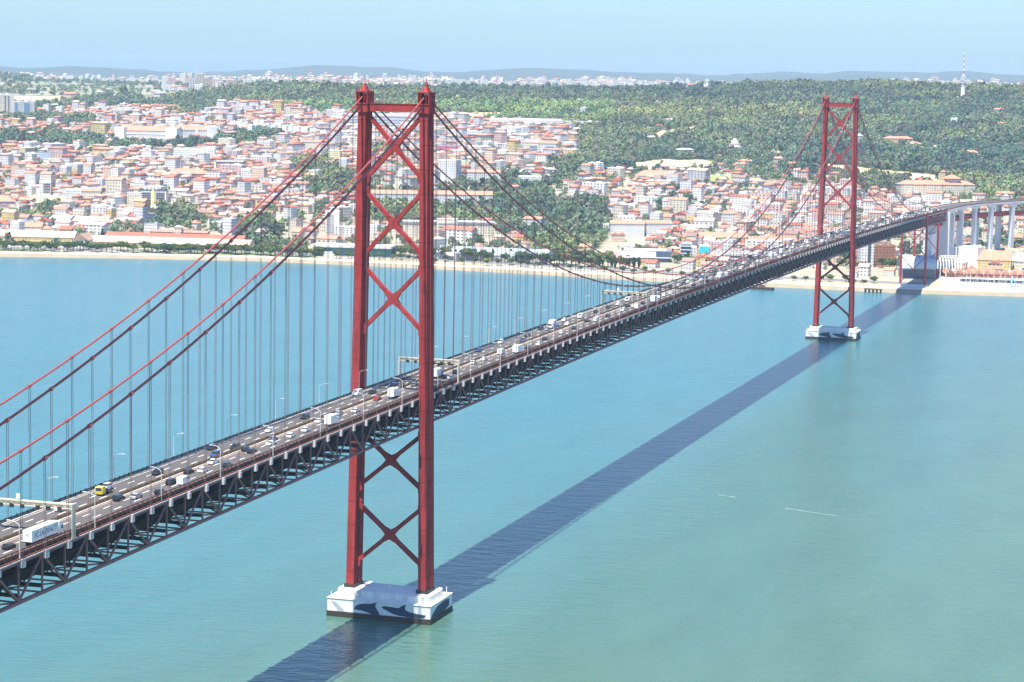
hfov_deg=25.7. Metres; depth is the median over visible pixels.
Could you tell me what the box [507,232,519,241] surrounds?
apartment block
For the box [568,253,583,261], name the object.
broadleaf tree
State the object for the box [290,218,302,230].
apartment block
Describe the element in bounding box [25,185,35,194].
apartment block
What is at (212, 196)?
apartment block
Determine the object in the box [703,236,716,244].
town house
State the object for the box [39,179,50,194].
apartment block
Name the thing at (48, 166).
apartment block
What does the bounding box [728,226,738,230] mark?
town house
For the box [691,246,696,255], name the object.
office block
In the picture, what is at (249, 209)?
town house
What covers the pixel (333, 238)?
town house
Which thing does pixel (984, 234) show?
town house
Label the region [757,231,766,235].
town house
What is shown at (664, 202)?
apartment block
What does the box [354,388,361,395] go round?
van
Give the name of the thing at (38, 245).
broadleaf tree
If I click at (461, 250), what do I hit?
broadleaf tree
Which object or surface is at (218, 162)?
office block
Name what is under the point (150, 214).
apartment block
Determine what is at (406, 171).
apartment block
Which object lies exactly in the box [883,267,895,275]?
town house
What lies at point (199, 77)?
apartment tower
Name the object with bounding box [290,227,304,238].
town house
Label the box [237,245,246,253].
broadleaf tree
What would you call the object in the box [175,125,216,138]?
palace wing
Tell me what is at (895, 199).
apartment block
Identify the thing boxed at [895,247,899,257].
apartment block
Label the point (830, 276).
broadleaf tree
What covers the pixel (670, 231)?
town house
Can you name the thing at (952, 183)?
hotel
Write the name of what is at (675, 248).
town house
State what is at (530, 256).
broadleaf tree
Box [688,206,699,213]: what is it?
apartment block
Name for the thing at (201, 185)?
apartment block
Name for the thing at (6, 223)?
town house
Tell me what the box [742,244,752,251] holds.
town house
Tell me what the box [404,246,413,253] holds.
broadleaf tree
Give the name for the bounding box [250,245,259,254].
broadleaf tree
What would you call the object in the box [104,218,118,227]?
town house
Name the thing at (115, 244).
pine tree
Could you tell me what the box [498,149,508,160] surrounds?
apartment block
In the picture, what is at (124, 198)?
apartment block
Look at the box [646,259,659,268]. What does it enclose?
town house
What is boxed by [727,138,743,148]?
round tower house
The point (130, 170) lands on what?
apartment block
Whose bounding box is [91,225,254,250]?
market hall
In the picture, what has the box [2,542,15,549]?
car
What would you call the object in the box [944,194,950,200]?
apartment block
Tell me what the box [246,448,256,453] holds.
car
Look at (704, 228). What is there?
apartment block
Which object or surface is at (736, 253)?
office block
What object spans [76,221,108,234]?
apartment block
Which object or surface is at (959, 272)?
dock shed
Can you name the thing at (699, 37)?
sky
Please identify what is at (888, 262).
broadleaf tree
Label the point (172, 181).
apartment block
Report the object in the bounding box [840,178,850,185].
apartment block
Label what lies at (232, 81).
apartment tower
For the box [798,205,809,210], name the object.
apartment block
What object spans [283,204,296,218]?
apartment block
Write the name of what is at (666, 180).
apartment block
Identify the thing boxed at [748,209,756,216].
apartment block
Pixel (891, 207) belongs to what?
apartment block
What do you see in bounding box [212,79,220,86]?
apartment tower
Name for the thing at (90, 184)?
apartment block
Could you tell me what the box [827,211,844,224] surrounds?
apartment block
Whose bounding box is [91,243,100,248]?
broadleaf tree
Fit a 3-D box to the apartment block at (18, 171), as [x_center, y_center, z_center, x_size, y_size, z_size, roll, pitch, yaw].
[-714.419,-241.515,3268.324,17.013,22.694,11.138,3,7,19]
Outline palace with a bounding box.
[115,125,181,140]
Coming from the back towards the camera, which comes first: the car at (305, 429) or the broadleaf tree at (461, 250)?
the broadleaf tree at (461, 250)
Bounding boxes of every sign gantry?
[0,493,75,538]
[398,357,459,382]
[601,288,648,309]
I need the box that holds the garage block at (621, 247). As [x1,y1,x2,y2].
[617,244,644,249]
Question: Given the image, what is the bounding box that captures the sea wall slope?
[0,253,1023,296]
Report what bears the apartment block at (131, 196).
on the terrain hills
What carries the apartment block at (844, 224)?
on the terrain hills
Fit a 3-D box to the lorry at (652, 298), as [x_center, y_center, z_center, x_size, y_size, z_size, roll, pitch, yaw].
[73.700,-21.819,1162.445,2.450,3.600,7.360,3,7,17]
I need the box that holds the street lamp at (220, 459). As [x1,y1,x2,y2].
[209,444,220,477]
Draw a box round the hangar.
[435,245,553,262]
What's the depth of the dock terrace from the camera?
2317.54 m
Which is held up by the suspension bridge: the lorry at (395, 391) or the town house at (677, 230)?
the lorry at (395, 391)
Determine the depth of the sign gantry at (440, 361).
851.63 m
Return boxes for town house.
[0,220,9,226]
[19,213,32,220]
[32,212,44,220]
[37,217,51,226]
[52,225,61,230]
[54,205,70,214]
[59,226,74,230]
[73,226,85,232]
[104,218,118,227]
[117,210,130,217]
[121,217,143,223]
[191,219,200,230]
[197,209,218,216]
[208,214,218,224]
[218,211,228,219]
[229,212,238,218]
[238,210,249,215]
[240,207,252,214]
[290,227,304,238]
[299,235,313,245]
[303,219,311,226]
[305,227,317,236]
[316,234,340,242]
[320,221,324,232]
[373,230,381,237]
[493,233,505,241]
[513,234,526,241]
[521,240,530,247]
[579,243,593,249]
[640,258,647,264]
[643,242,657,248]
[645,237,653,244]
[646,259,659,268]
[654,235,664,245]
[656,229,668,237]
[659,243,673,248]
[660,228,673,235]
[663,212,674,220]
[665,235,675,241]
[669,245,679,251]
[671,233,681,240]
[671,250,680,258]
[672,220,682,228]
[673,226,682,234]
[674,210,685,220]
[678,225,687,233]
[681,256,695,269]
[686,224,700,229]
[686,231,698,244]
[693,253,713,257]
[694,216,715,227]
[695,252,708,266]
[699,235,703,243]
[700,261,720,269]
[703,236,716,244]
[707,257,717,261]
[712,251,721,257]
[718,255,731,262]
[719,225,729,230]
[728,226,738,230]
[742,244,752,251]
[756,224,768,232]
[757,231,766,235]
[777,230,800,239]
[802,227,816,231]
[813,260,826,269]
[831,254,840,263]
[858,262,871,276]
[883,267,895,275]
[954,265,965,272]
[963,227,970,232]
[963,238,970,245]
[976,250,1011,269]
[981,228,986,239]
[986,265,1003,273]
[987,259,1002,265]
[1005,247,1020,253]
[1011,252,1023,268]
[1014,233,1022,244]
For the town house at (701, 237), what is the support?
on the terrain hills
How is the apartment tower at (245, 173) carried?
on the terrain hills
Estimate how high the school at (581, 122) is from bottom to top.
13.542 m
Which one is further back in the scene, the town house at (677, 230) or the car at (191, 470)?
the town house at (677, 230)
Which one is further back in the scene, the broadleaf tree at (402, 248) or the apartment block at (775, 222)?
the apartment block at (775, 222)
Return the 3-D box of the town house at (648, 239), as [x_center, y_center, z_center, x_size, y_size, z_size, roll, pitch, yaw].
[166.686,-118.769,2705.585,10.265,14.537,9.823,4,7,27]
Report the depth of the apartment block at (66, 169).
3320.84 m
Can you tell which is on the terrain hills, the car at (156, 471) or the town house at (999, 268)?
the town house at (999, 268)
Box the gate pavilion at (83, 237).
[72,232,92,246]
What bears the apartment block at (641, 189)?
on the terrain hills
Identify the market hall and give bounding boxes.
[0,229,78,242]
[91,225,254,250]
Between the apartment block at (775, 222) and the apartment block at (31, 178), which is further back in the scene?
the apartment block at (31, 178)
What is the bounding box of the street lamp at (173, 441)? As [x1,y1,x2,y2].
[173,433,184,455]
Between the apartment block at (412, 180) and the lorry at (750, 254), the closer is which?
the lorry at (750, 254)
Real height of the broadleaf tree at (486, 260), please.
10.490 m
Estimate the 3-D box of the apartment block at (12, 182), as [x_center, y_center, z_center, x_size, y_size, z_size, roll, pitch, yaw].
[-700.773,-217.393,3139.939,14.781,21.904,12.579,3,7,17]
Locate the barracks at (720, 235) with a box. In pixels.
[698,232,748,240]
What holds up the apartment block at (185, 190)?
on the terrain hills
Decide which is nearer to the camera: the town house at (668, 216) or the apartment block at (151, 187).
the town house at (668, 216)
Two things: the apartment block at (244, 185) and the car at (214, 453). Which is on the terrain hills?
the apartment block at (244, 185)
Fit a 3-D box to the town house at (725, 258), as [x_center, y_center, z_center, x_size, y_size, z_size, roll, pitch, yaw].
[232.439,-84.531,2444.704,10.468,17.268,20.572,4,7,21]
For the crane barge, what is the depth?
2221.98 m
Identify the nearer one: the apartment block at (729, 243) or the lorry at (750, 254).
the lorry at (750, 254)
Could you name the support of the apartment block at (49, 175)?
on the terrain hills
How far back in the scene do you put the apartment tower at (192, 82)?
7033.84 m
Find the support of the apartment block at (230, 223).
on the terrain hills
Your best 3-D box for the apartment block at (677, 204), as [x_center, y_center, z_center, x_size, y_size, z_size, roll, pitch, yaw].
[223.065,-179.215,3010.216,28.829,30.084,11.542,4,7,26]
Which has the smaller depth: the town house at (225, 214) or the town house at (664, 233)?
the town house at (664, 233)
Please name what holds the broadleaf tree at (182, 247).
on the terrain hills
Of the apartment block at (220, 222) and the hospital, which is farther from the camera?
the hospital
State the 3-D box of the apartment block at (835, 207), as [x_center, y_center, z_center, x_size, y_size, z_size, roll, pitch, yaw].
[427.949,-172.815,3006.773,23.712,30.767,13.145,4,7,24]
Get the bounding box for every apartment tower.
[0,94,13,111]
[11,101,33,113]
[162,76,165,84]
[167,77,175,84]
[180,73,186,80]
[183,78,196,87]
[195,73,203,84]
[204,79,211,86]
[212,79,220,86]
[226,79,237,84]
[241,168,249,178]
[243,79,251,83]
[251,166,266,177]
[325,209,339,234]
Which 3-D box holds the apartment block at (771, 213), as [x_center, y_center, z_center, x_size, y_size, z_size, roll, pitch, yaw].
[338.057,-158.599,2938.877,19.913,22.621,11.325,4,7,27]
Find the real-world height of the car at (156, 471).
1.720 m
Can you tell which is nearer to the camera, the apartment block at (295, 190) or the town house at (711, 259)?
the town house at (711, 259)
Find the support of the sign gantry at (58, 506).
on the suspension bridge
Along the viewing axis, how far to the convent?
3334.43 m
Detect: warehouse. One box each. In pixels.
[49,215,74,219]
[72,216,112,223]
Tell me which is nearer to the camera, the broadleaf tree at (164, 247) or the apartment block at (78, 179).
the broadleaf tree at (164, 247)
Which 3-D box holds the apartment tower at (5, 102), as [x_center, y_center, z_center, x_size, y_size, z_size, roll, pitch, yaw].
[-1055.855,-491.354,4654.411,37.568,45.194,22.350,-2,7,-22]
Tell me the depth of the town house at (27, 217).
2769.67 m
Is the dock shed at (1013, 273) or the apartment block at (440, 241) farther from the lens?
the apartment block at (440, 241)
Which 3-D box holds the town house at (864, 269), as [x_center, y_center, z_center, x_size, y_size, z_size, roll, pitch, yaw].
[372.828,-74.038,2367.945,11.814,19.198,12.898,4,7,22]
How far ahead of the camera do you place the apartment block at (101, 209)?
2878.27 m
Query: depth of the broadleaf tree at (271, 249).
2493.76 m
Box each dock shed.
[938,267,954,276]
[955,268,963,276]
[964,268,972,277]
[970,268,981,277]
[977,268,990,277]
[985,268,1000,277]
[1001,268,1009,277]
[1010,269,1018,278]
[1014,268,1023,278]
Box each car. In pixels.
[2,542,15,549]
[102,482,112,489]
[112,494,125,500]
[129,493,142,499]
[152,467,163,474]
[154,488,165,493]
[165,478,175,484]
[183,468,194,473]
[197,467,208,472]
[206,443,217,449]
[207,459,218,464]
[210,450,219,456]
[222,462,232,466]
[230,442,240,448]
[241,446,249,450]
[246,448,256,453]
[266,440,276,445]
[286,432,295,437]
[300,413,309,418]
[301,427,310,431]
[315,418,323,422]
[368,389,376,393]
[373,396,381,400]
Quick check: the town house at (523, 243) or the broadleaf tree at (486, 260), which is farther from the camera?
the town house at (523, 243)
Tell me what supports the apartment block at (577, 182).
on the terrain hills
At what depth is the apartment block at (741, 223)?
2840.24 m
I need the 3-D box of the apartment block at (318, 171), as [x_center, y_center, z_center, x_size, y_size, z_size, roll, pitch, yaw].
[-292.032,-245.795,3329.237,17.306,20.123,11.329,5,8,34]
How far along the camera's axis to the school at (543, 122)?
4233.24 m
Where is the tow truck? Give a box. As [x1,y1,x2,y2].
[95,485,113,495]
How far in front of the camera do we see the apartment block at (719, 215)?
2962.43 m
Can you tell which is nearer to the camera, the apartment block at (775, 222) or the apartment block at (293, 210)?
the apartment block at (775, 222)
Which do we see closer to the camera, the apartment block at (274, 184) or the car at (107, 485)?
the car at (107, 485)
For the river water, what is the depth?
1087.44 m
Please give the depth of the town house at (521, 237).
2694.81 m
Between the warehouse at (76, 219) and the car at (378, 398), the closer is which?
the car at (378, 398)
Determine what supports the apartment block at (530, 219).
on the terrain hills
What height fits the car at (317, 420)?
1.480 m
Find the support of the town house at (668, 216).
on the terrain hills
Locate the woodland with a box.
[0,71,1023,264]
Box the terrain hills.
[0,65,1023,290]
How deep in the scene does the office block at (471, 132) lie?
3973.52 m
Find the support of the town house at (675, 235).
on the terrain hills
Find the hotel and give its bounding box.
[896,174,974,195]
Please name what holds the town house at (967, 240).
on the terrain hills
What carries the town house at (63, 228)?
on the terrain hills
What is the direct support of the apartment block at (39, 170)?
on the terrain hills
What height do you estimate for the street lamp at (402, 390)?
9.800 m
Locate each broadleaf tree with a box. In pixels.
[32,242,42,248]
[49,242,59,251]
[86,243,95,251]
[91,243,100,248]
[98,241,104,248]
[153,244,161,252]
[161,244,172,253]
[176,245,186,250]
[189,243,200,253]
[203,243,214,253]
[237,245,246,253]
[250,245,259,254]
[266,246,273,255]
[277,246,287,256]
[295,247,308,253]
[313,246,324,255]
[332,250,341,257]
[397,245,412,252]
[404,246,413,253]
[437,246,452,253]
[458,247,475,256]
[463,247,481,260]
[477,248,487,256]
[482,252,493,257]
[484,257,491,265]
[499,252,510,261]
[507,257,514,264]
[513,249,525,258]
[526,252,538,263]
[539,252,550,263]
[549,254,559,262]
[551,251,567,263]
[557,256,566,261]
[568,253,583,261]
[601,252,615,263]
[612,255,625,263]
[619,257,631,266]
[825,274,834,278]
[869,276,877,282]
[876,257,886,264]
[883,258,894,266]
[889,259,896,268]
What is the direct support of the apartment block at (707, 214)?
on the terrain hills
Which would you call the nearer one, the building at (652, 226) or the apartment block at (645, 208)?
the building at (652, 226)
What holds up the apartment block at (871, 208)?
on the terrain hills
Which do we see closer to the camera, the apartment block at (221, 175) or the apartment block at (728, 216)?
the apartment block at (728, 216)
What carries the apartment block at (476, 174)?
on the terrain hills
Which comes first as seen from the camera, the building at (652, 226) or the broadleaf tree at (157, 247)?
the broadleaf tree at (157, 247)
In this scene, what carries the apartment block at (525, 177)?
on the terrain hills
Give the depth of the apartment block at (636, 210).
2955.80 m
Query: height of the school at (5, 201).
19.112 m
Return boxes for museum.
[614,248,671,262]
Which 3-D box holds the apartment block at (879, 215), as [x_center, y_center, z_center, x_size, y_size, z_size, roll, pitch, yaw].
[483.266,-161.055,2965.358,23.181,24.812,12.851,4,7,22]
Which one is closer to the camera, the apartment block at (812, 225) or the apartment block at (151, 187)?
the apartment block at (812, 225)
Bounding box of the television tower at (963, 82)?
[957,52,965,96]
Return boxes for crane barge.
[752,283,773,289]
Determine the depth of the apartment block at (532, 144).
3724.12 m
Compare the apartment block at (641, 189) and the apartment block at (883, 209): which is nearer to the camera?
the apartment block at (883, 209)
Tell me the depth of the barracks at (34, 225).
2724.51 m
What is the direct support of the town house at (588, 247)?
on the terrain hills
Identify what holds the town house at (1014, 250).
on the terrain hills
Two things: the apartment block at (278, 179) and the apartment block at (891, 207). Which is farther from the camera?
the apartment block at (278, 179)
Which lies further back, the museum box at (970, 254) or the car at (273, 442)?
the museum box at (970, 254)
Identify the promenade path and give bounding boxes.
[0,251,1023,292]
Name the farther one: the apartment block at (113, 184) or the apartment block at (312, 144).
the apartment block at (312, 144)
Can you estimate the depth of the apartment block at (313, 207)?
2968.70 m
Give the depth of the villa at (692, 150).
3793.56 m
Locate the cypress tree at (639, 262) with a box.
[637,257,640,267]
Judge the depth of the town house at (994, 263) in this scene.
2423.77 m
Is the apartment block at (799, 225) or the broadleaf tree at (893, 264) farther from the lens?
the apartment block at (799, 225)
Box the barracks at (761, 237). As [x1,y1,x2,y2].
[745,236,797,242]
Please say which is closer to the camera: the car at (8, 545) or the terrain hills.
the car at (8, 545)
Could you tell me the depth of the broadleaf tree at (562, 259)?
2435.75 m
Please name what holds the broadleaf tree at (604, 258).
on the terrain hills
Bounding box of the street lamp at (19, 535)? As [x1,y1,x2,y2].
[6,519,19,557]
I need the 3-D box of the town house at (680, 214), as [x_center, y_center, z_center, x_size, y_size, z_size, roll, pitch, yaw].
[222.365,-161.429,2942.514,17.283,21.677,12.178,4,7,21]
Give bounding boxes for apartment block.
[2,209,18,220]
[5,178,18,185]
[10,220,24,229]
[11,161,25,174]
[13,205,22,210]
[15,168,25,174]
[18,197,36,204]
[24,170,38,185]
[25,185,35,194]
[26,164,40,170]
[28,167,42,179]
[36,164,54,171]
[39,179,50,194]
[40,170,55,188]
[55,182,72,189]
[55,219,73,225]
[59,165,71,174]
[66,188,81,197]
[73,176,84,188]
[73,200,85,204]
[73,207,89,215]
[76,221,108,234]
[80,181,100,187]
[82,189,100,196]
[83,162,94,173]
[90,186,105,193]
[91,204,110,214]
[92,177,105,186]
[103,165,112,176]
[105,176,126,193]
[107,193,122,207]
[107,206,116,217]
[111,164,124,176]
[112,193,126,204]
[115,188,133,194]
[125,168,134,178]
[127,191,139,205]
[130,187,142,191]
[133,180,148,187]
[133,197,149,211]
[133,203,147,222]
[138,170,152,172]
[140,189,167,205]
[143,185,165,189]
[144,222,162,232]
[147,178,163,185]
[148,212,155,219]
[161,84,179,91]
[163,174,178,189]
[168,190,176,195]
[171,187,191,196]
[174,147,215,157]
[179,179,184,185]
[193,177,209,192]
[206,171,225,179]
[210,192,221,201]
[212,220,222,229]
[219,163,246,174]
[222,217,236,234]
[223,195,238,203]
[236,120,243,127]
[238,178,250,192]
[243,191,264,196]
[248,125,254,130]
[251,183,267,191]
[258,177,275,182]
[267,194,279,200]
[270,181,284,188]
[273,178,285,184]
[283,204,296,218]
[284,188,303,192]
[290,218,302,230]
[293,125,300,131]
[300,140,320,149]
[301,127,309,131]
[301,201,316,212]
[309,169,322,175]
[314,196,326,204]
[328,149,340,158]
[330,205,350,221]
[334,225,354,236]
[339,157,345,167]
[370,223,381,234]
[377,167,386,177]
[398,168,413,175]
[404,175,418,188]
[434,170,439,182]
[435,236,446,248]
[436,229,444,237]
[438,158,460,181]
[442,226,477,242]
[466,169,500,180]
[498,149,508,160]
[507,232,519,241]
[519,175,541,181]
[523,216,544,225]
[524,139,540,150]
[538,141,555,152]
[562,141,575,144]
[567,179,586,193]
[581,162,594,175]
[582,181,607,193]
[584,188,600,195]
[604,193,621,201]
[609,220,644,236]
[610,198,620,202]
[613,201,628,218]
[617,186,634,193]
[618,214,637,219]
[625,189,635,196]
[628,203,637,208]
[628,207,639,214]
[634,195,660,207]
[635,182,647,195]
[639,203,651,219]
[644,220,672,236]
[650,189,663,194]
[650,211,662,219]
[654,174,663,180]
[655,179,675,182]
[662,198,666,207]
[666,171,676,178]
[667,197,689,213]
[669,173,681,183]
[680,180,694,189]
[683,237,695,245]
[685,213,696,223]
[687,167,710,182]
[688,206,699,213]
[692,185,704,201]
[692,203,705,207]
[697,210,714,217]
[698,225,711,231]
[706,186,717,196]
[708,240,721,250]
[709,208,721,211]
[711,210,717,224]
[715,211,721,221]
[715,226,725,231]
[722,210,738,225]
[722,237,736,249]
[729,194,749,206]
[731,174,748,186]
[733,207,750,215]
[733,211,745,224]
[737,217,754,230]
[739,191,749,194]
[740,204,753,208]
[743,199,753,204]
[745,239,781,249]
[746,192,774,202]
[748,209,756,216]
[750,195,758,204]
[758,189,786,199]
[759,215,772,226]
[761,211,776,216]
[763,202,782,211]
[769,219,782,231]
[773,213,784,225]
[776,211,789,219]
[780,238,793,242]
[783,181,793,187]
[786,221,802,227]
[786,226,800,229]
[787,191,799,203]
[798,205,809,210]
[802,193,814,201]
[804,215,812,222]
[804,232,826,238]
[809,203,818,208]
[810,186,835,192]
[810,221,817,226]
[811,209,817,221]
[824,201,840,214]
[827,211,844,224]
[835,197,850,208]
[839,222,847,229]
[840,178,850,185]
[840,187,849,196]
[864,206,875,215]
[868,210,886,219]
[875,198,889,202]
[875,206,888,214]
[876,192,886,197]
[881,202,893,211]
[892,195,904,201]
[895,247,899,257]
[903,200,914,205]
[907,234,922,240]
[910,197,922,202]
[910,205,924,210]
[910,231,920,246]
[925,190,944,206]
[937,200,951,204]
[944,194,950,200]
[955,260,967,267]
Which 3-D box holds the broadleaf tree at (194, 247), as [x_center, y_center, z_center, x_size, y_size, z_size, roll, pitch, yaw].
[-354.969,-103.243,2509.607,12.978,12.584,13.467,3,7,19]
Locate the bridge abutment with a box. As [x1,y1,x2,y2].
[923,212,950,269]
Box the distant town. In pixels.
[0,70,1023,270]
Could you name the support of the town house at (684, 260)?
on the terrain hills
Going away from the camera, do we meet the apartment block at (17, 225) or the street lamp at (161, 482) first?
the street lamp at (161, 482)
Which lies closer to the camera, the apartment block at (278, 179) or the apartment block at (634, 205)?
the apartment block at (634, 205)
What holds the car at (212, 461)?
on the suspension bridge
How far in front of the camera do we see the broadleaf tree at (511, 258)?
2430.55 m
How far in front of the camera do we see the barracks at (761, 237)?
2713.97 m
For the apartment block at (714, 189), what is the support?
on the terrain hills
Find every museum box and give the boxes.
[953,246,956,266]
[958,245,983,267]
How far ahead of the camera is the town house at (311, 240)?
2630.73 m
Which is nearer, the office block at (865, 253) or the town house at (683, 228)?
the office block at (865, 253)
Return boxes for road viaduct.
[927,199,1023,267]
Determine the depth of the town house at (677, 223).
2867.39 m
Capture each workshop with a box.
[611,231,617,241]
[618,232,625,241]
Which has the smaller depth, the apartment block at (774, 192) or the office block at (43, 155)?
the apartment block at (774, 192)
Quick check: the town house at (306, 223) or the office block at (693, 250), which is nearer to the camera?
the office block at (693, 250)
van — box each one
[176,475,190,484]
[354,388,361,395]
[497,348,504,353]
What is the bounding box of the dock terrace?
[960,278,1023,283]
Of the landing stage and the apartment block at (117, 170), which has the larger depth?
the apartment block at (117, 170)
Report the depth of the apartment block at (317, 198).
3023.51 m
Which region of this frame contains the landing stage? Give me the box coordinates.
[864,288,881,292]
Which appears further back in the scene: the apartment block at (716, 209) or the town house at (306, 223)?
the apartment block at (716, 209)
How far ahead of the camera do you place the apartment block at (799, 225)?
2842.58 m
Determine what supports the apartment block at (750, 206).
on the terrain hills
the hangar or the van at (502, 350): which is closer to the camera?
the van at (502, 350)
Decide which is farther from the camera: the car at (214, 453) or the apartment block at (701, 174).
the apartment block at (701, 174)
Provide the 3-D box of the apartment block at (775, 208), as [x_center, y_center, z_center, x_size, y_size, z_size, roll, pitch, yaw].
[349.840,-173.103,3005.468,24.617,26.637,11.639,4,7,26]
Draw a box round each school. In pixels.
[0,195,15,207]
[437,145,466,150]
[489,118,562,125]
[563,120,600,123]
[635,170,668,177]
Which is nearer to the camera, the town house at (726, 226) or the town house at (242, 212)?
the town house at (726, 226)
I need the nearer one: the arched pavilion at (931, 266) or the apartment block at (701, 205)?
the arched pavilion at (931, 266)
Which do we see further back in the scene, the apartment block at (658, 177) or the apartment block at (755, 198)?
the apartment block at (658, 177)
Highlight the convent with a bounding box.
[167,168,206,176]
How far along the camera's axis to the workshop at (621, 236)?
2731.61 m
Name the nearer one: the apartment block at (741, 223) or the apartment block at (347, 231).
the apartment block at (347, 231)
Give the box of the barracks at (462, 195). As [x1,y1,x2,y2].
[371,189,492,202]
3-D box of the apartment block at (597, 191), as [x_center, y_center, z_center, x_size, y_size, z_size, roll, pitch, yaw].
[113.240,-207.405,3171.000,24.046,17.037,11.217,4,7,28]
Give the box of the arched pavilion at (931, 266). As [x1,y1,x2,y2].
[897,254,960,279]
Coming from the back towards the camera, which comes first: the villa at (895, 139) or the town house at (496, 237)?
the villa at (895, 139)
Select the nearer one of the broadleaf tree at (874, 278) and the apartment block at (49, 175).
the broadleaf tree at (874, 278)
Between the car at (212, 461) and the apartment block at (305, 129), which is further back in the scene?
the apartment block at (305, 129)
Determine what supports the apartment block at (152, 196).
on the terrain hills
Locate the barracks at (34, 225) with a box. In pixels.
[25,222,44,229]
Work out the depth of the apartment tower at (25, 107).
4571.35 m
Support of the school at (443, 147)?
on the terrain hills
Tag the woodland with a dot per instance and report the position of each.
(722, 114)
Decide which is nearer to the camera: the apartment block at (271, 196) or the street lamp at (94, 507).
the street lamp at (94, 507)
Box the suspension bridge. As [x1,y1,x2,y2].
[0,78,946,624]
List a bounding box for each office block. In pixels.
[26,151,50,158]
[214,159,244,167]
[402,218,494,237]
[447,129,477,135]
[680,242,690,259]
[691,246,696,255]
[699,244,709,252]
[710,250,745,260]
[856,243,874,266]
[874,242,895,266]
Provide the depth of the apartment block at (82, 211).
2884.35 m
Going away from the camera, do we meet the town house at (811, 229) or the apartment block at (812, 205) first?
the town house at (811, 229)
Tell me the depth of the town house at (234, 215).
2865.11 m
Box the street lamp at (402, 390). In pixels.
[393,377,402,404]
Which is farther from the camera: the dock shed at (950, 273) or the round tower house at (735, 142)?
the round tower house at (735, 142)
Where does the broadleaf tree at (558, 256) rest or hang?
on the terrain hills
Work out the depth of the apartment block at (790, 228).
2807.77 m
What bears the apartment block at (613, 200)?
on the terrain hills
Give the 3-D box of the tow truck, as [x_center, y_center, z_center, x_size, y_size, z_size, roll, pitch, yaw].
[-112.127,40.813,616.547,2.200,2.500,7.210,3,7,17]
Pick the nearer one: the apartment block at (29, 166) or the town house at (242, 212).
the town house at (242, 212)
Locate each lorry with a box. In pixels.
[23,520,63,544]
[324,414,338,425]
[387,387,400,398]
[434,368,442,378]
[512,344,522,353]
[547,319,556,328]
[650,295,657,302]
[748,252,753,257]
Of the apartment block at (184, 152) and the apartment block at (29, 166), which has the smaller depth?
the apartment block at (29, 166)
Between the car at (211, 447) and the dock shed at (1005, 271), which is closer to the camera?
the car at (211, 447)
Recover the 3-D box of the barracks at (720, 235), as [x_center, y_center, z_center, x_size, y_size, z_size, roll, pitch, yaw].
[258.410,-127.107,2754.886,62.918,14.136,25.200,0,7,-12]
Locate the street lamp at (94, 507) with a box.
[82,491,94,527]
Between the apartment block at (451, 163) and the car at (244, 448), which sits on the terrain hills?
the apartment block at (451, 163)
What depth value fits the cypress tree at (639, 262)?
2412.56 m
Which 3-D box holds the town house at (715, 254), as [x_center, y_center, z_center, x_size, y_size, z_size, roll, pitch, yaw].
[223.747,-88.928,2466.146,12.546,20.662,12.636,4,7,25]
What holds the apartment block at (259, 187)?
on the terrain hills
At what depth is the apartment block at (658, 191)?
3182.67 m
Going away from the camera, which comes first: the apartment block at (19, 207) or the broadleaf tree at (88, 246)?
the broadleaf tree at (88, 246)
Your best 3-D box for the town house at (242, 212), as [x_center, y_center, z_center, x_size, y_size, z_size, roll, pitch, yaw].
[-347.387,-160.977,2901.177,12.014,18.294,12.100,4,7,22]
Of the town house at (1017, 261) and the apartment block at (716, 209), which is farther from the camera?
the apartment block at (716, 209)
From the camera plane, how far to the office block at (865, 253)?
2480.30 m
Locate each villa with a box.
[676,148,693,151]
[884,136,912,142]
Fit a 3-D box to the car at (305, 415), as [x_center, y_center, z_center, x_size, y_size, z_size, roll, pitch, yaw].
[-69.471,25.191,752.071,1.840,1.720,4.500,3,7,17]
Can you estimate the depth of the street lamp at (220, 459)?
648.40 m
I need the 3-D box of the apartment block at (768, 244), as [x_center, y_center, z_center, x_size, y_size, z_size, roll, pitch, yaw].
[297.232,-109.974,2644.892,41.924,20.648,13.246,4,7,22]
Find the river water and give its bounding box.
[0,257,1023,681]
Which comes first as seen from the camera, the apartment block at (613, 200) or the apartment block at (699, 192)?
the apartment block at (613, 200)
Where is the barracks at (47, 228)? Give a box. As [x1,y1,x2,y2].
[42,226,51,230]
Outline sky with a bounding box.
[0,0,1023,74]
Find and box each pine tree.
[5,241,15,250]
[106,243,118,252]
[115,241,127,250]
[671,254,681,262]
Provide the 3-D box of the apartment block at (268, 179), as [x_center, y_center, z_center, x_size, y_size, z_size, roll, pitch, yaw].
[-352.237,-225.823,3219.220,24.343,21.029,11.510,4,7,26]
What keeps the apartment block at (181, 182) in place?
on the terrain hills
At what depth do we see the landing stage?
2214.03 m
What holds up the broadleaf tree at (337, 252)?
on the terrain hills
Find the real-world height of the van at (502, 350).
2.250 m
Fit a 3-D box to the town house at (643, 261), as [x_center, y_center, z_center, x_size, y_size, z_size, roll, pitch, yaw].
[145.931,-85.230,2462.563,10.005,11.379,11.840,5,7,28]
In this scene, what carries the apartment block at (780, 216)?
on the terrain hills
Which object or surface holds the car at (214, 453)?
on the suspension bridge
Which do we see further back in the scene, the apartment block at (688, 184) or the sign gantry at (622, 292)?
the apartment block at (688, 184)
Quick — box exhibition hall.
[311,242,397,256]
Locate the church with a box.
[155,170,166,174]
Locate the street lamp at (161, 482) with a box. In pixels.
[150,466,161,501]
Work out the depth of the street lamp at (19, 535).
539.49 m
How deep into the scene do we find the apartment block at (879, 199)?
3163.11 m
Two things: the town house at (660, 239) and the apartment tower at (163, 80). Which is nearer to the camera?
the town house at (660, 239)
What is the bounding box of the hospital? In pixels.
[346,113,414,126]
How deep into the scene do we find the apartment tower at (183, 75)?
9026.38 m
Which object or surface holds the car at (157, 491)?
on the suspension bridge

